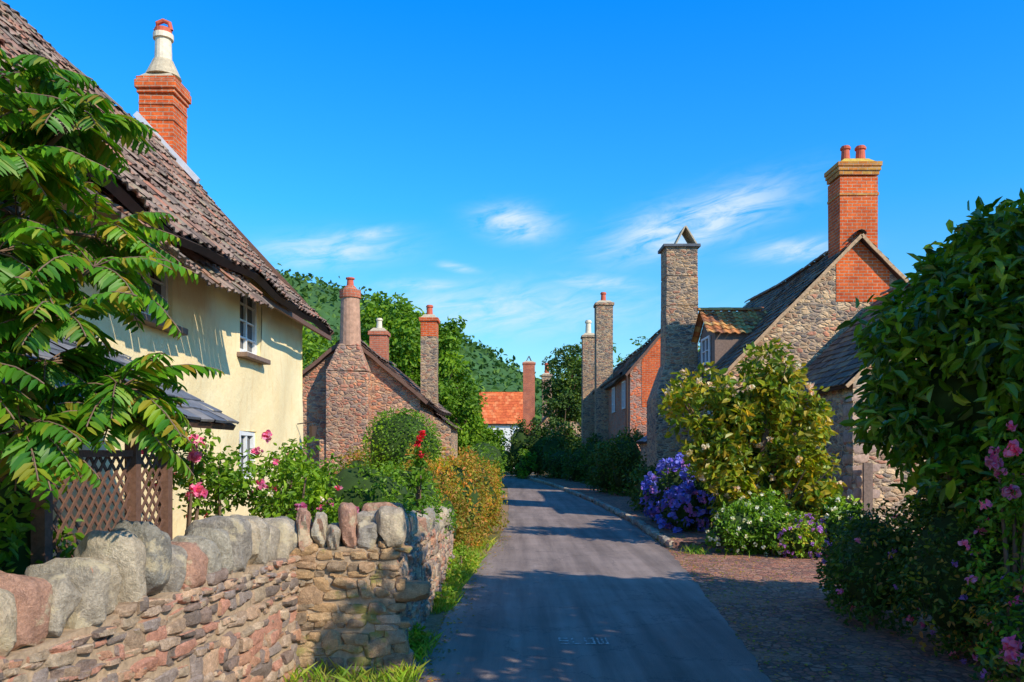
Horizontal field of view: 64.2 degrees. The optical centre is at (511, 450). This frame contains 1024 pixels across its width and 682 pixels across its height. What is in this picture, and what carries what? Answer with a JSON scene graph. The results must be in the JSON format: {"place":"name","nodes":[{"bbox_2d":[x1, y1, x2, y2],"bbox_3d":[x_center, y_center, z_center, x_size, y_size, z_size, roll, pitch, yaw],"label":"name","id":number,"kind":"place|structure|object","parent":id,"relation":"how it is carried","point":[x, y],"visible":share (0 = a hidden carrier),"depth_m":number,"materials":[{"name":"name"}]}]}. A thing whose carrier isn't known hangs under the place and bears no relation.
{"place":"outdoors","nodes":[
{"label":"outdoors","id":0,"kind":"place"},
{"bbox_2d":[276,263,572,426],"bbox_3d":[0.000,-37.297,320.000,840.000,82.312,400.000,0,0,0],"label":"wooded hill","id":1,"kind":"structure","parent":0,"point":[487,368],"depth_m":234.48,"materials":[{"name":"green plant"}]},
{"bbox_2d":[288,468,570,681],"bbox_3d":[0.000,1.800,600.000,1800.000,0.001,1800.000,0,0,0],"label":"ground","id":2,"kind":"structure","parent":0,"point":[432,621],"depth_m":8.78,"materials":[{"name":"green plant"}]},
{"bbox_2d":[0,456,84,574],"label":"garden shrub","id":3,"kind":"object","parent":2,"relation":"on","point":[16,526],"visible":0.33,"depth_m":5.11,"materials":[{"name":"green plant"}]},
{"bbox_2d":[0,48,224,500],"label":"sumac tree","id":4,"kind":"object","parent":2,"relation":"on","point":[48,264],"visible":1,"depth_m":3.98,"materials":[{"name":"green plant"}]},
{"bbox_2d":[2,562,292,681],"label":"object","id":5,"kind":"object","parent":2,"relation":"on","point":[24,653],"visible":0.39,"depth_m":4.76,"materials":[{"name":"beige stone"}]},
{"bbox_2d":[0,514,297,656],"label":"coping stones","id":6,"kind":"object","parent":5,"relation":"on","point":[97,578],"visible":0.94,"depth_m":4.51,"materials":[{"name":"grey stone"}]},
{"bbox_2d":[0,555,301,681],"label":"rubble stones","id":7,"kind":"object","parent":2,"relation":"on","point":[150,632],"visible":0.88,"depth_m":5.14,"materials":[{"name":"brown stone"}]},
{"bbox_2d":[0,0,333,564],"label":"cream cottage","id":8,"kind":"structure","parent":2,"relation":"on","point":[240,312],"depth_m":10.76,"materials":[{"name":"white paint"}]},
{"bbox_2d":[2,180,29,216],"bbox_3d":[-4.235,-1.875,6.500,0.090,1.050,1.200,0,0,0],"label":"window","id":9,"kind":"structure","parent":8,"relation":"in","point":[4,201],"depth_m":6.97,"materials":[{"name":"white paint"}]},
{"bbox_2d":[137,232,167,314],"bbox_3d":[-4.235,-2.000,9.450,0.090,1.000,1.000,0,0,0],"label":"window","id":10,"kind":"structure","parent":8,"relation":"in","point":[161,286],"depth_m":9.81,"materials":[{"name":"white paint"}]},
{"bbox_2d":[239,431,254,478],"bbox_3d":[-4.235,0.075,12.925,0.090,0.750,0.750,0,0,0],"label":"window","id":11,"kind":"structure","parent":8,"relation":"in","point":[247,438],"depth_m":12.92,"materials":[{"name":"white paint"}]},
{"bbox_2d":[240,291,256,354],"bbox_3d":[-4.235,-2.025,12.925,0.090,1.050,0.950,0,0,0],"label":"window","id":12,"kind":"structure","parent":8,"relation":"in","point":[248,308],"depth_m":13.13,"materials":[{"name":"white paint"}]},
{"bbox_2d":[141,428,358,527],"bbox_3d":[-2.672,0.746,8.730,1.613,2.115,2.419,0,0,27],"label":"rose bush","id":13,"kind":"object","parent":2,"relation":"on","point":[226,482],"visible":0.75,"depth_m":8.69,"materials":[{"name":"green plant"}]},
{"bbox_2d":[302,320,337,369],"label":"deciduous tree","id":14,"kind":"object","parent":2,"relation":"on","point":[310,344],"visible":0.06,"depth_m":40.89,"materials":[{"name":"green plant"}]},
{"bbox_2d":[295,544,394,670],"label":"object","id":15,"kind":"object","parent":2,"relation":"on","point":[368,627],"visible":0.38,"depth_m":6.68,"materials":[{"name":"brown stone"}]},
{"bbox_2d":[295,502,406,551],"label":"coping stones","id":16,"kind":"object","parent":15,"relation":"on","point":[388,526],"visible":0.92,"depth_m":6.67,"materials":[{"name":"grey stone"}]},
{"bbox_2d":[331,446,371,477],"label":"garden shrub","id":17,"kind":"object","parent":2,"relation":"on","point":[358,460],"depth_m":17.97,"materials":[{"name":"yellow plant"}]},
{"bbox_2d":[247,457,456,522],"bbox_3d":[-2.055,0.953,10.729,2.581,1.710,2.680,0,0,0],"label":"garden hedge","id":18,"kind":"object","parent":2,"relation":"on","point":[360,485],"visible":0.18,"depth_m":10.00,"materials":[{"name":"green plant"}]},
{"bbox_2d":[290,540,429,671],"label":"rubble stones","id":19,"kind":"object","parent":2,"relation":"on","point":[383,647],"visible":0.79,"depth_m":6.67,"materials":[{"name":"beige stone"}]},
{"bbox_2d":[325,291,423,379],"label":"deciduous tree","id":20,"kind":"object","parent":2,"relation":"on","point":[394,325],"visible":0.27,"depth_m":42.81,"materials":[{"name":"green plant"}]},
{"bbox_2d":[302,277,460,474],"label":"stone cottage","id":21,"kind":"structure","parent":2,"relation":"on","point":[353,384],"depth_m":24.00,"materials":[{"name":"red stone"}]},
{"bbox_2d":[341,527,454,640],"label":"rubble stones","id":22,"kind":"object","parent":2,"relation":"on","point":[421,565],"visible":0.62,"depth_m":8.37,"materials":[{"name":"grey stone"}]},
{"bbox_2d":[357,502,452,543],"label":"coping stones","id":23,"kind":"object","parent":22,"relation":"on","point":[417,525],"visible":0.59,"depth_m":7.63,"materials":[{"name":"grey stone"}]},
{"bbox_2d":[360,407,441,472],"bbox_3d":[-2.108,0.487,15.991,1.725,2.653,1.677,0,0,0],"label":"clipped hedge bush","id":24,"kind":"object","parent":2,"relation":"on","point":[391,438],"visible":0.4,"depth_m":15.58,"materials":[{"name":"green plant"}]},
{"bbox_2d":[403,430,428,514],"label":"hollyhock","id":25,"kind":"object","parent":2,"relation":"on","point":[414,479],"visible":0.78,"depth_m":9.07,"materials":[{"name":"green plant"}]},
{"bbox_2d":[381,492,458,538],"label":"wall weeds","id":26,"kind":"object","parent":2,"relation":"on","point":[405,504],"depth_m":9.19,"materials":[{"name":"green plant"}]},
{"bbox_2d":[400,529,450,621],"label":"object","id":27,"kind":"object","parent":2,"relation":"on","point":[418,543],"visible":0.03,"depth_m":8.36,"materials":[{"name":"grey stone"}]},
{"bbox_2d":[390,308,484,423],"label":"deciduous tree","id":28,"kind":"object","parent":2,"relation":"on","point":[453,366],"visible":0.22,"depth_m":44.16,"materials":[{"name":"green plant"}]},
{"bbox_2d":[407,541,480,651],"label":"verge weeds","id":29,"kind":"object","parent":2,"relation":"on","point":[455,570],"visible":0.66,"depth_m":10.60,"materials":[{"name":"green plant"}]},
{"bbox_2d":[384,442,508,555],"bbox_3d":[-1.121,0.861,15.495,1.738,2.003,7.098,0,0,8],"label":"autumn hedge","id":30,"kind":"object","parent":2,"relation":"on","point":[468,487],"visible":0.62,"depth_m":14.34,"materials":[{"name":"yellow plant"}]},
{"bbox_2d":[436,453,504,520],"bbox_3d":[-1.564,0.857,24.876,2.800,2.056,12.507,0,0,0],"label":"roadside hedge","id":31,"kind":"object","parent":2,"relation":"on","point":[498,475],"visible":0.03,"depth_m":23.26,"materials":[{"name":"green plant"}]},
{"bbox_2d":[439,383,507,454],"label":"deciduous tree","id":32,"kind":"object","parent":2,"relation":"on","point":[474,427],"visible":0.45,"depth_m":43.66,"materials":[{"name":"green plant"}]},
{"bbox_2d":[459,435,507,475],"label":"roadside hedge","id":33,"kind":"object","parent":2,"relation":"on","point":[489,450],"visible":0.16,"depth_m":38.64,"materials":[{"name":"green plant"}]},
{"bbox_2d":[501,443,537,478],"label":"shrub","id":34,"kind":"object","parent":2,"relation":"on","point":[526,464],"visible":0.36,"depth_m":51.17,"materials":[{"name":"green plant"}]},
{"bbox_2d":[283,535,791,681],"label":"verge grass","id":35,"kind":"structure","parent":2,"relation":"on","point":[400,673],"depth_m":6.54,"materials":[{"name":"green plant"}]},
{"bbox_2d":[503,417,574,477],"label":"laurel bush","id":36,"kind":"object","parent":2,"relation":"on","point":[520,439],"visible":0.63,"depth_m":53.72,"materials":[{"name":"green plant"}]},
{"bbox_2d":[522,356,580,437],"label":"stone cottage","id":37,"kind":"structure","parent":2,"relation":"on","point":[528,391],"depth_m":67.50,"materials":[{"name":"brick"}]},
{"bbox_2d":[529,344,581,454],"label":"dark yew tree","id":38,"kind":"object","parent":2,"relation":"on","point":[563,414],"visible":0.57,"depth_m":55.04,"materials":[{"name":"green plant"}]},
{"bbox_2d":[541,432,605,487],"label":"garden shrub","id":39,"kind":"object","parent":2,"relation":"on","point":[574,465],"visible":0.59,"depth_m":43.93,"materials":[{"name":"green plant"}]},
{"bbox_2d":[564,342,616,393],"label":"dark yew tree","id":40,"kind":"object","parent":2,"relation":"on","point":[579,356],"visible":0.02,"depth_m":57.46,"materials":[{"name":"green plant"}]},
{"bbox_2d":[585,427,666,513],"bbox_3d":[4.141,0.516,27.386,2.422,2.805,13.292,0,0,0],"label":"garden shrub","id":41,"kind":"object","parent":2,"relation":"on","point":[618,467],"visible":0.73,"depth_m":29.85,"materials":[{"name":"green plant"}]},
{"bbox_2d":[609,338,659,450],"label":"walls","id":42,"kind":"structure","parent":2,"relation":"on","point":[637,415],"depth_m":34.00,"materials":[{"name":"orange brick"}]},
{"bbox_2d":[612,387,615,412],"bbox_3d":[4.890,-2.400,39.250,0.080,1.200,0.900,0,0,0],"label":"window","id":43,"kind":"structure","parent":42,"relation":"attached to","point":[613,399],"depth_m":39.01,"materials":[{"name":"grey glass"}]},
{"bbox_2d":[622,380,625,408],"bbox_3d":[4.890,-2.400,35.650,0.080,1.200,0.900,0,0,0],"label":"window","id":44,"kind":"structure","parent":42,"relation":"attached to","point":[624,394],"depth_m":35.36,"materials":[{"name":"grey glass"}]},
{"bbox_2d":[606,333,659,389],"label":"roof boards","id":45,"kind":"object","parent":42,"relation":"attached to","point":[616,382],"visible":0.23,"depth_m":37.16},
{"bbox_2d":[614,329,660,366],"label":"ridge tiles","id":46,"kind":"object","parent":45,"relation":"on","point":[646,342],"visible":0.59,"depth_m":40.46,"materials":[{"name":"stone"}]},
{"bbox_2d":[606,331,660,387],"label":"roof tiles","id":47,"kind":"object","parent":42,"relation":"attached to","point":[622,366],"visible":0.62,"depth_m":39.22,"materials":[{"name":"stone"}]},
{"bbox_2d":[620,340,651,364],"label":"roof boards","id":48,"kind":"object","parent":42,"relation":"on","point":[635,352],"visible":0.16,"depth_m":40.83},
{"bbox_2d":[625,333,660,375],"bbox_3d":[5.542,-4.042,33.830,1.712,1.963,0.035,0,0,0],"label":"verge board","id":49,"kind":"object","parent":48,"relation":"attached to","point":[642,356],"visible":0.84,"depth_m":33.81,"materials":[{"name":"brown wood"}]},
{"bbox_2d":[642,338,660,406],"bbox_3d":[6.350,-3.350,33.985,1.900,3.100,0.001,0,0,0],"label":"brick panel","id":50,"kind":"object","parent":42,"relation":"attached to","point":[650,363],"visible":0.33,"depth_m":33.98,"materials":[{"name":"red brick"}]},
{"bbox_2d":[616,336,699,362],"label":"deciduous tree","id":51,"kind":"object","parent":2,"relation":"on","point":[621,358],"visible":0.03,"depth_m":60.57,"materials":[{"name":"green plant"}]},
{"bbox_2d":[639,452,731,532],"bbox_3d":[4.051,0.979,18.387,2.135,1.960,3.846,0,0,0],"label":"hydrangea bush","id":52,"kind":"object","parent":2,"relation":"on","point":[679,500],"visible":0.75,"depth_m":17.29,"materials":[{"name":"purple plant"}]},
{"bbox_2d":[704,485,797,556],"bbox_3d":[4.200,1.243,14.341,1.776,1.270,1.668,0,0,0],"label":"white flower border","id":53,"kind":"object","parent":2,"relation":"on","point":[748,526],"visible":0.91,"depth_m":13.97,"materials":[{"name":"green plant"}]},
{"bbox_2d":[750,438,821,514],"bbox_3d":[5.897,0.682,18.329,1.487,2.462,3.891,0,0,0],"label":"garden shrub","id":54,"kind":"object","parent":2,"relation":"on","point":[800,507],"visible":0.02,"depth_m":16.81,"materials":[{"name":"green plant"}]},
{"bbox_2d":[692,241,897,440],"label":"walls","id":55,"kind":"structure","parent":2,"relation":"on","point":[812,319],"depth_m":19.80,"materials":[{"name":"beige stone"}]},
{"bbox_2d":[689,236,857,391],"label":"roof boards","id":56,"kind":"object","parent":55,"relation":"attached to","point":[809,284],"visible":0.06,"depth_m":20.39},
{"bbox_2d":[700,324,748,374],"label":"dormer walls","id":57,"kind":"structure","parent":56,"relation":"attached to","point":[723,345],"depth_m":21.65,"materials":[{"name":"beige paint"}]},
{"bbox_2d":[701,335,710,365],"bbox_3d":[5.350,-2.725,22.500,0.080,0.750,0.900,0,0,0],"label":"window","id":58,"kind":"structure","parent":57,"relation":"attached to","point":[705,349],"depth_m":22.47,"materials":[{"name":"white paint"}]},
{"bbox_2d":[691,310,761,342],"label":"dormer tiles","id":59,"kind":"object","parent":57,"relation":"on","point":[697,332],"visible":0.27,"depth_m":23.02,"materials":[{"name":"brown tile"}]},
{"bbox_2d":[699,310,766,333],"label":"dormer tiles","id":60,"kind":"object","parent":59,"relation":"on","point":[753,321],"visible":0.83,"depth_m":22.01,"materials":[{"name":"orange tile"}]},
{"bbox_2d":[695,233,860,380],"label":"roof tiles","id":61,"kind":"object","parent":56,"relation":"on","point":[757,332],"visible":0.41,"depth_m":21.17,"materials":[{"name":"stone"}]},
{"bbox_2d":[758,238,905,298],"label":"roof boards","id":62,"kind":"object","parent":55,"relation":"on","point":[879,258],"visible":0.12,"depth_m":19.75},
{"bbox_2d":[723,234,861,374],"bbox_3d":[6.699,-3.441,19.620,3.476,3.502,0.035,0,0,0],"label":"verge board","id":63,"kind":"object","parent":62,"relation":"attached to","point":[802,295],"visible":0.91,"depth_m":19.60,"materials":[{"name":"beige wood"}]},
{"bbox_2d":[744,229,866,302],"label":"ridge tiles","id":64,"kind":"object","parent":62,"relation":"on","point":[801,269],"visible":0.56,"depth_m":23.96,"materials":[{"name":"stone"}]},
{"bbox_2d":[861,233,908,281],"bbox_3d":[10.110,-3.445,19.620,3.459,3.527,0.035,0,0,0],"label":"verge board","id":65,"kind":"object","parent":62,"relation":"attached to","point":[883,257],"visible":0.34,"depth_m":19.60,"materials":[{"name":"beige wood"}]},
{"bbox_2d":[836,242,888,301],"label":"brick gable panel","id":66,"kind":"structure","parent":55,"relation":"attached to","point":[862,272],"depth_m":19.79,"materials":[{"name":"brick"}]},
{"bbox_2d":[773,510,829,558],"bbox_3d":[4.930,1.444,13.882,0.934,0.825,1.337,0,0,29],"label":"lavender border","id":67,"kind":"object","parent":2,"relation":"on","point":[806,537],"visible":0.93,"depth_m":13.54,"materials":[{"name":"green plant"}]},
{"bbox_2d":[816,494,863,554],"bbox_3d":[5.649,1.313,13.932,0.887,1.110,1.469,0,0,23],"label":"daisy border","id":68,"kind":"object","parent":2,"relation":"on","point":[836,506],"visible":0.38,"depth_m":13.95,"materials":[{"name":"green plant"}]},
{"bbox_2d":[786,282,926,531],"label":"stone barn","id":69,"kind":"structure","parent":2,"relation":"on","point":[870,477],"depth_m":16.07,"materials":[{"name":"stone"}]},
{"bbox_2d":[835,188,1023,645],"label":"cherry laurel tree","id":70,"kind":"object","parent":2,"relation":"on","point":[947,398],"visible":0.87,"depth_m":7.03,"materials":[{"name":"green plant"}]},
{"bbox_2d":[488,425,521,450],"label":"walls","id":71,"kind":"structure","parent":0,"point":[506,428],"depth_m":80.00,"materials":[{"name":"white paint"}]},
{"bbox_2d":[482,393,517,424],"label":"roof boards","id":72,"kind":"object","parent":71,"relation":"on","point":[501,419],"visible":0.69,"depth_m":80.20,"materials":[{"name":"orange tile"}]},
{"bbox_2d":[479,392,522,423],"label":"roof tiles","id":73,"kind":"object","parent":72,"relation":"on","point":[500,407],"visible":0.73,"depth_m":80.85,"materials":[{"name":"orange tile"}]},
{"bbox_2d":[2,0,1023,378],"label":"sky","id":74,"kind":"structure","parent":0,"point":[503,167],"materials":[{"name":"blue"}]},
{"bbox_2d":[415,476,771,681],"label":"road","id":75,"kind":"structure","parent":0,"point":[574,567],"depth_m":9.01,"materials":[{"name":"grey asphalt"}]},
{"bbox_2d":[558,638,608,643],"bbox_3d":[0.670,1.788,7.650,0.460,0.001,0.260,0,0,0],"label":"road marking","id":76,"kind":"object","parent":75,"relation":"on","point":[585,640],"visible":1,"depth_m":7.62,"materials":[{"name":"paint"}]},
{"bbox_2d":[530,477,724,547],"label":"pavement","id":77,"kind":"structure","parent":0,"point":[617,505],"depth_m":21.95,"materials":[{"name":"grey concrete"}]},
{"bbox_2d":[697,307,763,310],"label":"dormer ridge","id":78,"kind":"structure","parent":0,"point":[731,308],"depth_m":22.42,"materials":[{"name":"tile"}]},
{"bbox_2d":[524,479,1008,681],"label":"forecourt path","id":79,"kind":"structure","parent":0,"point":[804,568],"depth_m":8.12,"materials":[{"name":"brown gravel"}]},
{"bbox_2d":[581,320,594,448],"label":"chimney","id":80,"kind":"object","parent":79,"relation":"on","point":[588,389],"visible":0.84,"depth_m":45.60,"materials":[{"name":"stone"}]},
{"bbox_2d":[593,292,613,444],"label":"chimney","id":81,"kind":"object","parent":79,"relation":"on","point":[603,323],"visible":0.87,"depth_m":41.60,"materials":[{"name":"stone"}]},
{"bbox_2d":[592,372,627,435],"bbox_3d":[4.670,-0.730,42.000,0.360,5.060,16.000,0,0,0],"label":"gutter and downpipe","id":82,"kind":"object","parent":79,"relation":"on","point":[612,379],"visible":0.5,"depth_m":34.06,"materials":[{"name":"black metal"}]},
{"bbox_2d":[641,444,646,466],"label":"annex walls","id":83,"kind":"structure","parent":79,"relation":"on","point":[643,449],"depth_m":27.30,"materials":[{"name":"grey stone"}]},
{"bbox_2d":[636,435,646,441],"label":"annex roof","id":84,"kind":"structure","parent":83,"relation":"on","point":[643,439],"depth_m":27.28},
{"bbox_2d":[647,247,698,469],"bbox_3d":[4.783,-2.070,24.299,1.289,7.740,1.648,0,0,0],"label":"tall chimney stack","id":85,"kind":"object","parent":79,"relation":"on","point":[679,298],"visible":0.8,"depth_m":23.75,"materials":[{"name":"grey stone"}]},
{"bbox_2d":[658,225,700,253],"bbox_3d":[4.944,-6.245,24.176,1.086,0.650,0.985,0,0,0],"label":"chimney cowl","id":86,"kind":"object","parent":85,"relation":"on","point":[687,235],"visible":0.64,"depth_m":23.85,"materials":[{"name":"stone"}]},
{"bbox_2d":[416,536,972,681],"bbox_3d":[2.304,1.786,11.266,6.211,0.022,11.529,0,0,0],"label":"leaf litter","id":87,"kind":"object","parent":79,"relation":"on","point":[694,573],"visible":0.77,"depth_m":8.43,"materials":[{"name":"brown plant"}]},
{"bbox_2d":[657,338,846,517],"bbox_3d":[4.446,-0.128,15.302,3.394,3.905,2.401,0,0,0],"label":"rhododendron tree","id":88,"kind":"object","parent":79,"relation":"on","point":[735,464],"visible":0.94,"depth_m":15.00,"materials":[{"name":"green plant"}]},
{"bbox_2d":[812,475,1023,681],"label":"fuchsia bush","id":89,"kind":"object","parent":79,"relation":"on","point":[874,566],"visible":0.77,"depth_m":7.15,"materials":[{"name":"green plant"}]},
{"bbox_2d":[958,420,1023,681],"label":"rambling rose","id":90,"kind":"object","parent":79,"relation":"on","point":[1012,495],"visible":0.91,"depth_m":5.96,"materials":[{"name":"green plant"}]},
{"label":"roof tiles","id":91,"kind":"object","parent":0,"visible":0},
{"bbox_2d":[824,145,882,258],"bbox_3d":[8.445,-5.957,20.231,1.079,3.115,0.902,0,0,0],"label":"chimney","id":92,"kind":"object","parent":91,"relation":"on","point":[853,194],"visible":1,"depth_m":19.86,"materials":[{"name":"orange brick"}]}
]}

